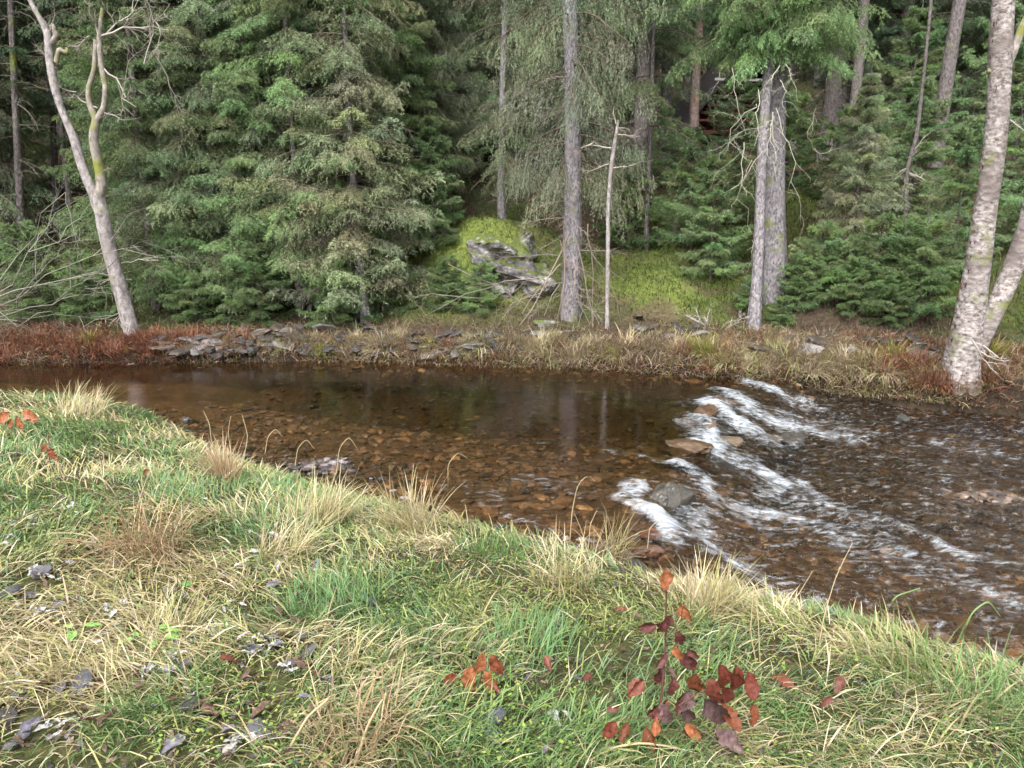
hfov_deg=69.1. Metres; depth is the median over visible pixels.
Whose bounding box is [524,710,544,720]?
fallen leaf
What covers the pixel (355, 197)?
slim spruce
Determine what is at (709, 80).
frame cabin
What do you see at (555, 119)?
spruce tree
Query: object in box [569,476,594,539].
grass stalk
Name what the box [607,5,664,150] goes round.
spruce tree
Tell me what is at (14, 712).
slate chip
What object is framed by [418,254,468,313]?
young spruce
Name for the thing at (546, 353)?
dry grass tuft
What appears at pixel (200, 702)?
fallen leaf
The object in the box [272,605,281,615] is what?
fallen leaf
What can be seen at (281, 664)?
fallen leaf
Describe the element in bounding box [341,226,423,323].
young spruce
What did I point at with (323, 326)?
slate stone
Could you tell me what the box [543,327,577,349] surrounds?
dry grass tuft
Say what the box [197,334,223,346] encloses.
slate stone
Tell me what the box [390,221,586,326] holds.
dead brush
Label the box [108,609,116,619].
fallen leaf
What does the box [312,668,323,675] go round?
fallen leaf
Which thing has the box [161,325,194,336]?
rusty stalk clump
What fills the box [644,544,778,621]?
grass tuft
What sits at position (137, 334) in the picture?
rusty stalk clump
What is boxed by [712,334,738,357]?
rusty stalk clump
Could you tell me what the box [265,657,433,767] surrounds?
grass tuft
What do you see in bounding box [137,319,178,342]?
rusty stalk clump
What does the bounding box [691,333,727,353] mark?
dry grass tuft
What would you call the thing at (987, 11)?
spruce tree
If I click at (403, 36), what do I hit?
spruce tree
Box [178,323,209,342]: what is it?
rusty stalk clump
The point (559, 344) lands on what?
rusty stalk clump
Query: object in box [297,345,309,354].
slate stone
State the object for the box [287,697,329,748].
grass stalk
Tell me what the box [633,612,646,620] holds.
fallen leaf
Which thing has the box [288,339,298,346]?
slate stone
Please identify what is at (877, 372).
dry grass tuft
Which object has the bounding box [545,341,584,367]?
dry grass tuft
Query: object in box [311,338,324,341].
slate stone
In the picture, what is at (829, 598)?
grass stalk
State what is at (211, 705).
fallen leaf
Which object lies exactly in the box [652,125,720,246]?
young spruce
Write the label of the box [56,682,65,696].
fallen leaf
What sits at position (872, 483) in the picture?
boulder
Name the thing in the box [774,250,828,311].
young spruce
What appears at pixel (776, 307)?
young spruce
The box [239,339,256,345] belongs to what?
slate stone
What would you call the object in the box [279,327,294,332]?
slate stone
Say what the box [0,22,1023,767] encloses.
ground
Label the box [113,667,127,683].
fallen leaf
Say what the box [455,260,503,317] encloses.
young spruce
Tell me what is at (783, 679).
fallen leaf
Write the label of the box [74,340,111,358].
rusty stalk clump
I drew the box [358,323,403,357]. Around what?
dry grass tuft
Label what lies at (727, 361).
dry grass tuft
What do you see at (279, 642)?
fallen leaf
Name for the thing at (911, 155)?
dead spruce
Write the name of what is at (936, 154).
young spruce
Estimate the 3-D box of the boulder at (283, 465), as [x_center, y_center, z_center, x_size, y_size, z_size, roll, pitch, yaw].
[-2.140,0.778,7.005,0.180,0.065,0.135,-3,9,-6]
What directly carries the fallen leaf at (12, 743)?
on the ground at (162, 386)
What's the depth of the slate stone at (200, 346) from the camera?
11.69 m
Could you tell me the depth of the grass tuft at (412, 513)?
4.60 m
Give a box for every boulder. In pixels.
[178,416,199,424]
[274,463,288,467]
[616,550,634,566]
[629,545,665,560]
[630,558,648,571]
[637,527,661,540]
[643,482,695,514]
[657,437,713,456]
[664,513,687,526]
[672,418,698,425]
[693,404,717,416]
[700,419,716,428]
[711,395,745,406]
[719,436,742,445]
[768,434,779,441]
[780,431,805,444]
[866,479,882,489]
[896,414,909,421]
[937,488,955,495]
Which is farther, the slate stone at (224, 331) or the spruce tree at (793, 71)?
the spruce tree at (793, 71)
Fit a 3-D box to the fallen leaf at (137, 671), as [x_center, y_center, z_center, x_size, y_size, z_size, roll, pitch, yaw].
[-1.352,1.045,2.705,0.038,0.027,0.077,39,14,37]
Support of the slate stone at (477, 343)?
on the ground at (162, 386)
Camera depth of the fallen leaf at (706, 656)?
3.14 m
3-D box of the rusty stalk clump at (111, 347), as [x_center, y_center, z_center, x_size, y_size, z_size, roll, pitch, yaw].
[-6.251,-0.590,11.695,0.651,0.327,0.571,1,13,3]
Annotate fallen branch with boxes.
[79,255,162,329]
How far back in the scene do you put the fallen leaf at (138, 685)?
2.62 m
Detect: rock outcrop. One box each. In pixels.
[466,231,556,300]
[533,320,559,326]
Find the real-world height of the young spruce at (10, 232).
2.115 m
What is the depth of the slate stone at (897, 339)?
11.03 m
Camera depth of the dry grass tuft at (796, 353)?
10.75 m
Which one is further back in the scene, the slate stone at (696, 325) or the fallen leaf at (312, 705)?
the slate stone at (696, 325)
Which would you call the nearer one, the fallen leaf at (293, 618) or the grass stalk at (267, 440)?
the fallen leaf at (293, 618)
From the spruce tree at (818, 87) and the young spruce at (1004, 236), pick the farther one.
the spruce tree at (818, 87)
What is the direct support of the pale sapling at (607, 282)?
on the ground at (162, 386)
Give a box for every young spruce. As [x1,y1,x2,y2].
[0,218,80,322]
[47,247,118,324]
[156,252,230,327]
[215,238,299,326]
[258,0,445,322]
[295,254,362,330]
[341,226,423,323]
[391,117,465,249]
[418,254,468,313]
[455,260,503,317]
[590,149,672,250]
[644,105,686,187]
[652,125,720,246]
[673,145,753,280]
[704,49,761,151]
[714,145,755,222]
[732,274,767,316]
[743,73,801,151]
[746,87,833,190]
[762,295,797,330]
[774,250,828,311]
[785,219,853,304]
[797,101,900,203]
[810,72,913,258]
[826,210,922,315]
[826,253,888,318]
[858,0,968,168]
[859,268,919,328]
[862,74,967,230]
[875,212,966,320]
[902,114,1017,279]
[951,0,1023,149]
[952,20,1023,193]
[994,129,1023,248]
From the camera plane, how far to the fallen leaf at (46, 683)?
2.58 m
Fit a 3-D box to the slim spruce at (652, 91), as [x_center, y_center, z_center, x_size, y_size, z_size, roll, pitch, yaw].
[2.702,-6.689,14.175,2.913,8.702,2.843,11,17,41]
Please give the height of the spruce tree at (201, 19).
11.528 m
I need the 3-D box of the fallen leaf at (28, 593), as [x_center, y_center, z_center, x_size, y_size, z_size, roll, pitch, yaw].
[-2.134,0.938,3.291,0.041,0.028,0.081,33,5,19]
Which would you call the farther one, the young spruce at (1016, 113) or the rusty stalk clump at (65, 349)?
the young spruce at (1016, 113)
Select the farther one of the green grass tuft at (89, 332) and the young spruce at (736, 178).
the young spruce at (736, 178)
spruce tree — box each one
[0,0,57,204]
[0,0,82,246]
[0,2,57,248]
[0,6,63,163]
[18,0,105,151]
[18,3,77,133]
[27,0,119,127]
[39,0,161,247]
[44,0,224,318]
[63,0,222,189]
[81,0,252,257]
[110,0,293,299]
[166,0,332,315]
[189,0,379,281]
[220,0,400,306]
[297,0,441,225]
[317,0,474,251]
[363,0,496,199]
[384,0,506,174]
[433,0,549,147]
[452,0,564,175]
[469,1,599,157]
[489,185,496,196]
[539,0,650,156]
[547,46,608,141]
[559,3,636,150]
[577,0,716,167]
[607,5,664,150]
[608,38,677,148]
[611,0,732,159]
[624,4,709,147]
[672,1,726,107]
[682,4,730,77]
[704,0,787,54]
[729,10,798,77]
[786,53,799,78]
[790,0,900,144]
[790,0,924,147]
[794,45,824,87]
[795,0,913,159]
[800,1,880,145]
[846,0,991,152]
[862,8,897,133]
[863,50,892,122]
[872,0,986,147]
[893,3,980,144]
[917,0,1017,146]
[917,36,983,121]
[944,0,1023,153]
[948,4,1017,107]
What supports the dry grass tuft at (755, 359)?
on the ground at (162, 386)
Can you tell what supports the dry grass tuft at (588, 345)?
on the ground at (162, 386)
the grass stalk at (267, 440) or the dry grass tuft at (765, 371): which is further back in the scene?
the dry grass tuft at (765, 371)
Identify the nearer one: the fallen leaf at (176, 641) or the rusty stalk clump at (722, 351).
the fallen leaf at (176, 641)
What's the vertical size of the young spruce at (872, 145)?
3.513 m
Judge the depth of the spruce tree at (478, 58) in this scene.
18.72 m
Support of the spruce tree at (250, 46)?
on the ground at (162, 386)
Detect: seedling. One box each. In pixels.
[0,408,38,429]
[41,432,59,467]
[443,652,503,694]
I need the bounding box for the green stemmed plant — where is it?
[156,561,199,623]
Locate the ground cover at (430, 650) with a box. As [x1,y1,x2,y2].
[0,392,1022,767]
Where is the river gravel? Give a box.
[168,363,1023,668]
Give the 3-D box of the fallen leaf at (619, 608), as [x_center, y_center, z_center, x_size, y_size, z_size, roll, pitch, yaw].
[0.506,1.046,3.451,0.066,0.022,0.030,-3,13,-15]
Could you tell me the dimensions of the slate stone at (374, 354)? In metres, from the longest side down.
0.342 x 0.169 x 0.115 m
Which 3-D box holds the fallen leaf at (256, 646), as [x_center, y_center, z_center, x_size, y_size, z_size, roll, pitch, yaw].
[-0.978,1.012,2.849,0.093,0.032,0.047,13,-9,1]
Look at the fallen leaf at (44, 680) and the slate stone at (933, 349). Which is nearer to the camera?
the fallen leaf at (44, 680)
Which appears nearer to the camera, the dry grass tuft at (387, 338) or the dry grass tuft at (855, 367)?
the dry grass tuft at (855, 367)
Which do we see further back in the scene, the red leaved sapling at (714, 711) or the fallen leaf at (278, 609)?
the fallen leaf at (278, 609)
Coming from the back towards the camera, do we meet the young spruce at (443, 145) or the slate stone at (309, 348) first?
the young spruce at (443, 145)
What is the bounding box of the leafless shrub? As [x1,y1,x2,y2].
[0,175,246,363]
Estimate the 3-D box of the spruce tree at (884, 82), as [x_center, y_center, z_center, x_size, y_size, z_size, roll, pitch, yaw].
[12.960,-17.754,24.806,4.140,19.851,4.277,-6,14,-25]
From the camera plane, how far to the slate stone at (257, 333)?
12.04 m
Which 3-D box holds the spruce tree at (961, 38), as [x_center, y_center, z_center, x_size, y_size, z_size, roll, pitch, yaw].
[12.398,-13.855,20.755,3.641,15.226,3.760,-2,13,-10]
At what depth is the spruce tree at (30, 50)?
19.10 m
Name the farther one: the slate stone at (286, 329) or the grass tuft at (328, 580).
the slate stone at (286, 329)
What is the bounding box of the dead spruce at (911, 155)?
[876,0,938,236]
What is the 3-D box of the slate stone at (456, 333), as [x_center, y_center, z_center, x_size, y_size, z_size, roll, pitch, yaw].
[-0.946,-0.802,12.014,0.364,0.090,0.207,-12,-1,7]
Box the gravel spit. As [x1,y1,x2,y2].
[828,489,1023,554]
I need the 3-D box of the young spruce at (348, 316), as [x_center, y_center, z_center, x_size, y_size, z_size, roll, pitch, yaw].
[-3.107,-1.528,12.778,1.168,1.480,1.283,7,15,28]
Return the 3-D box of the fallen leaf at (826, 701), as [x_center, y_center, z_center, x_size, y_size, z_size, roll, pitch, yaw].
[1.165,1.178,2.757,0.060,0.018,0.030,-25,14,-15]
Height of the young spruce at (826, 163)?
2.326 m
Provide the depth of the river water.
8.56 m
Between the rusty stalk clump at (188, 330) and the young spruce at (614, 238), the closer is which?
the rusty stalk clump at (188, 330)
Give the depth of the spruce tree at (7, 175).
14.88 m
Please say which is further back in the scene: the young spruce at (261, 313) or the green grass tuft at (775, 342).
the young spruce at (261, 313)
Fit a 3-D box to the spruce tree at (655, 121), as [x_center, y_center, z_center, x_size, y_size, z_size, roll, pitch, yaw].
[5.773,-20.863,28.646,5.218,24.220,5.052,-3,13,-11]
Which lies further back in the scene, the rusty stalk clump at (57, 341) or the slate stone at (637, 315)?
the slate stone at (637, 315)
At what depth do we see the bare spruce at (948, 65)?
15.30 m
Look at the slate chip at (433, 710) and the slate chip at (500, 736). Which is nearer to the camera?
the slate chip at (500, 736)
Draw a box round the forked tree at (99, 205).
[28,0,196,335]
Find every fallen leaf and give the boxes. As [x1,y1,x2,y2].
[2,737,25,749]
[7,687,27,699]
[12,729,31,748]
[12,736,23,747]
[20,591,38,598]
[31,681,48,687]
[32,723,52,731]
[35,675,50,689]
[45,733,53,739]
[49,598,70,608]
[53,678,68,691]
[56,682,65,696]
[59,716,75,724]
[64,727,77,737]
[65,560,76,563]
[78,716,99,720]
[92,679,103,692]
[97,714,108,726]
[104,709,115,719]
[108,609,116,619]
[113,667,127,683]
[128,665,149,674]
[132,681,143,691]
[144,663,153,672]
[157,665,174,671]
[160,734,185,753]
[163,696,178,701]
[173,636,196,646]
[178,658,191,670]
[193,561,208,570]
[194,697,216,707]
[196,704,218,715]
[198,592,212,598]
[203,701,218,712]
[215,724,234,737]
[219,653,236,663]
[222,741,237,752]
[223,739,240,742]
[233,734,249,738]
[237,548,251,560]
[237,631,250,638]
[238,646,255,650]
[239,668,250,679]
[245,642,266,654]
[250,701,269,718]
[263,579,280,589]
[267,640,282,650]
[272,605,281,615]
[277,662,287,666]
[279,720,303,737]
[284,659,295,665]
[290,616,304,620]
[294,656,309,671]
[295,630,308,645]
[298,693,310,697]
[301,644,315,658]
[308,702,313,713]
[311,618,326,627]
[312,559,319,570]
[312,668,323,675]
[315,674,334,682]
[323,726,341,734]
[354,718,370,740]
[368,597,377,606]
[427,646,443,659]
[488,681,500,693]
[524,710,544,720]
[542,656,551,672]
[552,710,560,727]
[582,672,591,681]
[604,706,618,712]
[614,606,627,611]
[627,678,639,694]
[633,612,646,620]
[667,666,676,677]
[704,654,714,669]
[708,647,717,652]
[771,673,793,687]
[771,732,782,748]
[821,696,832,707]
[833,676,845,693]
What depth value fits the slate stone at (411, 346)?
11.60 m
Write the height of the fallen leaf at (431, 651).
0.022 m
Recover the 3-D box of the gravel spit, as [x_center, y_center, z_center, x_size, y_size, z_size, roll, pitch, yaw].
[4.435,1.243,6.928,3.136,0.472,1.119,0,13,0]
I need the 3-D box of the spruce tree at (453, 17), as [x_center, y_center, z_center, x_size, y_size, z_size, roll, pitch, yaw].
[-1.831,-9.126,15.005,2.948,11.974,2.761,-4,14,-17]
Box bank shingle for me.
[137,405,784,604]
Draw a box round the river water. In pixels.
[154,369,1023,664]
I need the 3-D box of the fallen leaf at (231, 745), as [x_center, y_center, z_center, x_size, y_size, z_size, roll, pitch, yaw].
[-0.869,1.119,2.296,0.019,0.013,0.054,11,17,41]
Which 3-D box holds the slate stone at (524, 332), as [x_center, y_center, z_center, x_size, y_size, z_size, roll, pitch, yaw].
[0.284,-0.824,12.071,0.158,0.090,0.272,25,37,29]
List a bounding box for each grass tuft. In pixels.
[32,462,239,593]
[36,377,124,418]
[76,328,102,344]
[99,563,250,667]
[175,433,264,483]
[203,499,340,575]
[255,459,391,532]
[257,549,412,632]
[265,337,288,351]
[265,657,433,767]
[268,323,307,350]
[305,326,328,339]
[305,337,331,358]
[343,326,363,340]
[346,465,461,535]
[357,328,401,362]
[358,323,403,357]
[383,326,409,337]
[385,325,412,344]
[415,337,433,353]
[442,518,541,576]
[448,337,475,362]
[450,320,500,358]
[457,330,478,342]
[465,590,590,678]
[486,320,535,352]
[488,520,620,611]
[518,341,542,359]
[525,325,556,351]
[525,335,563,366]
[542,328,570,343]
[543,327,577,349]
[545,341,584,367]
[557,338,593,366]
[566,343,591,364]
[572,503,648,563]
[576,329,608,350]
[578,338,593,352]
[587,332,612,350]
[595,334,614,349]
[600,341,627,359]
[601,342,625,365]
[605,336,630,353]
[611,323,653,355]
[611,326,666,367]
[630,324,674,364]
[638,344,663,362]
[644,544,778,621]
[658,329,698,356]
[679,332,712,351]
[684,331,728,357]
[689,330,729,363]
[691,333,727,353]
[696,338,743,375]
[696,349,724,365]
[729,352,759,374]
[742,352,769,367]
[757,357,784,375]
[761,335,807,371]
[764,336,784,353]
[764,352,780,367]
[771,335,820,373]
[778,355,807,374]
[800,356,839,386]
[806,354,836,375]
[808,348,842,367]
[820,341,868,372]
[820,594,999,705]
[824,349,844,364]
[836,362,874,384]
[842,340,896,375]
[842,352,883,384]
[854,350,901,390]
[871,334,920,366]
[876,363,908,386]
[892,627,1023,747]
[986,335,1020,356]
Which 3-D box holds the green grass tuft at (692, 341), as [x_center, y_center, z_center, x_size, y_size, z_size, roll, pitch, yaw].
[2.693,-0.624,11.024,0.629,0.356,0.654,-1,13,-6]
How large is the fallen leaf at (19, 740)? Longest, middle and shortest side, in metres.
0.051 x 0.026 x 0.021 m
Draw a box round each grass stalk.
[240,415,247,477]
[264,429,281,456]
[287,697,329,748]
[295,440,314,465]
[335,437,357,479]
[354,699,382,762]
[447,453,466,487]
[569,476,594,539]
[593,742,687,754]
[750,584,756,661]
[755,594,760,662]
[818,543,852,651]
[881,588,919,617]
[959,602,999,639]
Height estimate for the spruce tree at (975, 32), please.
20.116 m
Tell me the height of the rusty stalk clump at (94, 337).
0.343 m
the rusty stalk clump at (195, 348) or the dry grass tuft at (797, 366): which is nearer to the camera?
the dry grass tuft at (797, 366)
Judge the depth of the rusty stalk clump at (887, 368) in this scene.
10.30 m
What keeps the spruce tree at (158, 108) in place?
on the ground at (162, 386)
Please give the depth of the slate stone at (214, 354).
11.65 m
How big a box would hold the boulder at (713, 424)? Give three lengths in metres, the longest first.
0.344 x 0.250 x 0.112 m
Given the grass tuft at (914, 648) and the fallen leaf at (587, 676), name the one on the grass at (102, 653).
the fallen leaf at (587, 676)
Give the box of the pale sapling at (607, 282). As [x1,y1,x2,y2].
[580,106,652,328]
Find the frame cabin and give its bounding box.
[672,57,808,144]
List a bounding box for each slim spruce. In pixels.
[212,0,378,317]
[235,1,396,230]
[253,0,432,323]
[442,0,562,218]
[587,0,728,250]
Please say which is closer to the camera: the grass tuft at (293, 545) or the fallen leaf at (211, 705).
the fallen leaf at (211, 705)
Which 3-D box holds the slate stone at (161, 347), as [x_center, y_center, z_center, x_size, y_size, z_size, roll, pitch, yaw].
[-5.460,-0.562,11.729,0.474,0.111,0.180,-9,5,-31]
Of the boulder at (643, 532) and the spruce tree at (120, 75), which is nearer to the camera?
the boulder at (643, 532)
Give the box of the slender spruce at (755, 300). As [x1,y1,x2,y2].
[696,0,842,330]
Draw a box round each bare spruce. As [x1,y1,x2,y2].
[0,0,86,230]
[0,0,88,283]
[16,0,134,248]
[27,0,81,242]
[32,4,90,171]
[408,0,525,169]
[827,0,869,175]
[925,0,989,180]
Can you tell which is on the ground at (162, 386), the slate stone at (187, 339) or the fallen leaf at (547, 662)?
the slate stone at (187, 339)
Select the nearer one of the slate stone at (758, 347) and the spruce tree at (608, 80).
the slate stone at (758, 347)
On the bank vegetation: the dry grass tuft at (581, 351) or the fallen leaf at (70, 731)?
the dry grass tuft at (581, 351)
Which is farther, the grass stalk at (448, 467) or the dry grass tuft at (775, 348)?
the dry grass tuft at (775, 348)
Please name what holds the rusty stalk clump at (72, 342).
on the ground at (162, 386)
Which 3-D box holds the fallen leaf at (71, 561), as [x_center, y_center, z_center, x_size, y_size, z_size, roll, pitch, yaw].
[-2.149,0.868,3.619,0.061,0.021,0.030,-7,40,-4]
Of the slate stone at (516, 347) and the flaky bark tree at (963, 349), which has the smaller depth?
the flaky bark tree at (963, 349)
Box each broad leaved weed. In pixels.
[62,622,101,641]
[119,623,180,647]
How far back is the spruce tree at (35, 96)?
15.20 m
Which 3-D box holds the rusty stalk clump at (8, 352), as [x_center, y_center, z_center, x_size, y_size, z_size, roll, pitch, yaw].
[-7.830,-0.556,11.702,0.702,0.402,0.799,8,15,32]
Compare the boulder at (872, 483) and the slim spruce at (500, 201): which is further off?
the slim spruce at (500, 201)
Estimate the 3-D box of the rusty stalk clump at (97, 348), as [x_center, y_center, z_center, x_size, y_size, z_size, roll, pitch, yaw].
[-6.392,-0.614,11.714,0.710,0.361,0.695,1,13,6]
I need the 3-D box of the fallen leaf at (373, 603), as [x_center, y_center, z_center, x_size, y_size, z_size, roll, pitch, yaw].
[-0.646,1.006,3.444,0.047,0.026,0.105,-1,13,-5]
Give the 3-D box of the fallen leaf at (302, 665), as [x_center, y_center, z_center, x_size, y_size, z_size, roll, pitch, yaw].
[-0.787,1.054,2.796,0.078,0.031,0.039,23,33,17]
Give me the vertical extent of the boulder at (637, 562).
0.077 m
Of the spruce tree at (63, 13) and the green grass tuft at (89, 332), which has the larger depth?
the spruce tree at (63, 13)
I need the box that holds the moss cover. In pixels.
[0,144,1023,374]
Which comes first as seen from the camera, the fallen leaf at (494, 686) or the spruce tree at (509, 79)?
the fallen leaf at (494, 686)
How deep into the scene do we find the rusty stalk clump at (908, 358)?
10.38 m
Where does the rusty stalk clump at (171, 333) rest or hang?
on the ground at (162, 386)
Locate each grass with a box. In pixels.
[0,387,1023,767]
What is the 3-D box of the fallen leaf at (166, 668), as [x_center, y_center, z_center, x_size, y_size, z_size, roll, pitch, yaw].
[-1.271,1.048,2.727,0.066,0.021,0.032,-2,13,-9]
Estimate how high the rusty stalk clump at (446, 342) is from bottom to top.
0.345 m
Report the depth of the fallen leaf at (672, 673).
2.98 m
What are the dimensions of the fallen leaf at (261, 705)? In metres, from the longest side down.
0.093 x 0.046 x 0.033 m
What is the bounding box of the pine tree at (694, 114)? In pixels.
[683,0,705,164]
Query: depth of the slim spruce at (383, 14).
13.89 m
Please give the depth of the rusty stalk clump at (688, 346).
10.95 m
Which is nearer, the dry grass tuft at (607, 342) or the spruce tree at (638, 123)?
the dry grass tuft at (607, 342)
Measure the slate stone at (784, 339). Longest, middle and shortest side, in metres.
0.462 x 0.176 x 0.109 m
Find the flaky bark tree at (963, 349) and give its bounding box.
[937,0,1023,396]
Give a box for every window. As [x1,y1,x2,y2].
[708,97,729,116]
[742,97,759,116]
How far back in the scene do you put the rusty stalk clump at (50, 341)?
11.77 m
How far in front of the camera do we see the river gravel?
6.91 m
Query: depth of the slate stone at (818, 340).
11.26 m
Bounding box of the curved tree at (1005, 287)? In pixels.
[982,197,1023,357]
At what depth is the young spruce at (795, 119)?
16.17 m
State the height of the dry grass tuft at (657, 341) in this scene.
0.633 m
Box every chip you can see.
[0,585,22,599]
[0,706,17,726]
[20,717,42,732]
[30,565,52,579]
[69,669,92,695]
[178,695,201,713]
[244,717,271,744]
[427,707,440,714]
[484,708,504,724]
[484,728,503,744]
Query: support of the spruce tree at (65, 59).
on the ground at (162, 386)
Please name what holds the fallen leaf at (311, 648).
on the ground at (162, 386)
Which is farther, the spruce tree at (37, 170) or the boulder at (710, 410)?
the spruce tree at (37, 170)
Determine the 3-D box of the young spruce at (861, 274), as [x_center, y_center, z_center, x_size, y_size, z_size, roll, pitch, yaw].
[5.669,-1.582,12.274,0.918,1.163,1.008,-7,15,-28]
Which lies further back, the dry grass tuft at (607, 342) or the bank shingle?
the dry grass tuft at (607, 342)
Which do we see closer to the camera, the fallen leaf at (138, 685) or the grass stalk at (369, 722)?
the grass stalk at (369, 722)
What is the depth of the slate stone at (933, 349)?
10.67 m
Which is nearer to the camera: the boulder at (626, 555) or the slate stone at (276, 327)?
the boulder at (626, 555)
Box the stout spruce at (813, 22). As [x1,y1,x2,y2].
[665,0,891,304]
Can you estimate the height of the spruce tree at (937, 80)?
20.637 m
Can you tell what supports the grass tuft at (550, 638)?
on the ground at (162, 386)
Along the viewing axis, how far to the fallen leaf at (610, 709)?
2.58 m
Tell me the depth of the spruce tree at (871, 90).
31.77 m
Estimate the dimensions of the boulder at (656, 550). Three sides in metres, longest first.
0.324 x 0.212 x 0.110 m
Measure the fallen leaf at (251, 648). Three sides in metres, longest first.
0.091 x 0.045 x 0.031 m
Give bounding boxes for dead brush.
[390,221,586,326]
[519,224,632,327]
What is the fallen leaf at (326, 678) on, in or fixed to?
on the ground at (162, 386)
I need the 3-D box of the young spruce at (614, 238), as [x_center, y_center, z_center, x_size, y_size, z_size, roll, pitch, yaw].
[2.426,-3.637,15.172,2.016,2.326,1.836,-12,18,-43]
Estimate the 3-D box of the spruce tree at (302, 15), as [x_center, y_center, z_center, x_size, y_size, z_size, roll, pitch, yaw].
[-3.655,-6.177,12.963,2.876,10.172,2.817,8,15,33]
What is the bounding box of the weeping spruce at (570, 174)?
[476,0,671,322]
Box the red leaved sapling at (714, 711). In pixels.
[602,568,763,756]
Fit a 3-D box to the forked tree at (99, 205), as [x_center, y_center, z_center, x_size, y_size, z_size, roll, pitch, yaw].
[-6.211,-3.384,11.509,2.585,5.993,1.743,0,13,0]
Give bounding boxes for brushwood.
[681,303,754,328]
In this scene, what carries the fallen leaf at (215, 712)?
on the ground at (162, 386)
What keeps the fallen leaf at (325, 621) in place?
on the ground at (162, 386)
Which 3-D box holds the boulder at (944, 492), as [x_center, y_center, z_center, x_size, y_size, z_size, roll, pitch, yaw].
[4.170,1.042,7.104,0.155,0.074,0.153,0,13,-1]
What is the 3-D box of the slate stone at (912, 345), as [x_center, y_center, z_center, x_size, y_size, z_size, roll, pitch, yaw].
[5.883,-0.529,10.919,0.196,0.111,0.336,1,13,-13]
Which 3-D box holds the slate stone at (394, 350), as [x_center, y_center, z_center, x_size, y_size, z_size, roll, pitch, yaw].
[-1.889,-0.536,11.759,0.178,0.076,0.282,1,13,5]
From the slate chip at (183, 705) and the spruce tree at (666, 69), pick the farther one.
the spruce tree at (666, 69)
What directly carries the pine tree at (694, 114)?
on the ground at (162, 386)
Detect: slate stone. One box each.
[149,333,171,342]
[149,344,177,350]
[169,344,195,355]
[178,335,202,344]
[190,345,202,355]
[191,332,226,344]
[194,336,208,340]
[194,344,206,349]
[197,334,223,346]
[203,347,215,353]
[206,351,223,358]
[212,330,233,335]
[226,345,243,353]
[238,347,247,353]
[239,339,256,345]
[248,345,259,356]
[249,329,272,337]
[259,334,279,341]
[260,343,273,347]
[268,323,283,331]
[271,340,293,349]
[272,332,303,337]
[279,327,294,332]
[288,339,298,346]
[295,323,305,328]
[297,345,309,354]
[307,343,321,350]
[308,349,318,356]
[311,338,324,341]
[312,324,338,330]
[321,347,334,352]
[334,336,345,341]
[351,347,363,352]
[363,325,376,329]
[369,349,383,357]
[374,329,388,334]
[386,347,397,352]
[405,335,419,340]
[408,343,418,349]
[410,339,428,344]
[420,345,454,358]
[434,329,455,337]
[445,330,463,337]
[450,347,464,357]
[462,342,477,350]
[471,346,495,354]
[472,342,483,346]
[482,332,497,337]
[483,337,505,351]
[511,344,526,351]
[523,329,535,335]
[530,331,545,336]
[632,313,643,318]
[634,324,646,331]
[644,323,659,329]
[656,332,676,340]
[671,321,685,333]
[691,323,700,327]
[691,330,709,337]
[748,345,777,352]
[783,333,794,342]
[792,343,824,355]
[806,335,835,346]
[815,330,836,336]
[841,345,855,352]
[862,336,875,342]
[875,337,893,346]
[883,338,902,342]
[905,332,921,343]
[906,343,923,348]
[906,348,942,358]
[929,347,943,353]
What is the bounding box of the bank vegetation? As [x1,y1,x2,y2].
[0,315,1023,408]
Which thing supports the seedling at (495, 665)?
on the ground at (162, 386)
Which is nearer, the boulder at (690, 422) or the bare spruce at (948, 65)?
the boulder at (690, 422)
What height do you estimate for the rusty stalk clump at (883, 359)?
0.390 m
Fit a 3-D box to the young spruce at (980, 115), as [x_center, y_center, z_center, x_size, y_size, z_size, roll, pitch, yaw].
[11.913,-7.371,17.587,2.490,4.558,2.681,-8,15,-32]
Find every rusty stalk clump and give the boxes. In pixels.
[0,337,20,360]
[5,337,31,354]
[21,330,61,350]
[26,323,57,338]
[36,327,65,346]
[47,334,66,347]
[53,329,89,353]
[54,344,73,352]
[58,332,79,344]
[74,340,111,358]
[79,328,109,350]
[84,335,114,356]
[96,336,123,355]
[104,337,129,355]
[117,323,150,340]
[119,325,145,342]
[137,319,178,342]
[141,341,158,358]
[146,340,171,353]
[151,322,182,341]
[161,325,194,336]
[168,323,201,338]
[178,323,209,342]
[190,338,211,358]
[207,333,247,355]
[224,322,255,344]
[436,332,458,353]
[542,334,572,351]
[665,332,706,354]
[696,352,728,374]
[704,340,742,362]
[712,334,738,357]
[844,347,873,370]
[863,349,903,377]
[865,350,898,370]
[868,354,906,386]
[876,347,924,368]
[876,348,913,368]
[885,341,939,368]
[887,342,925,365]
[904,365,968,388]
[906,364,949,388]
[909,347,941,371]
[920,372,971,395]
[965,360,1001,386]
[976,363,1013,384]
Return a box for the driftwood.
[451,307,574,334]
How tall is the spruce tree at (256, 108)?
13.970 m
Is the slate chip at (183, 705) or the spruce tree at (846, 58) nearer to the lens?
the slate chip at (183, 705)
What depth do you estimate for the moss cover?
13.69 m
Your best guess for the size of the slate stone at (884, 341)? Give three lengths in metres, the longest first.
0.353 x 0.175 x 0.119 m
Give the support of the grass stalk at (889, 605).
on the ground at (162, 386)
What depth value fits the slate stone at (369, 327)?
12.52 m
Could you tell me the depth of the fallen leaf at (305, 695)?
2.60 m
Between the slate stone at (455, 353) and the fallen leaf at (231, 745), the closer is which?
the fallen leaf at (231, 745)

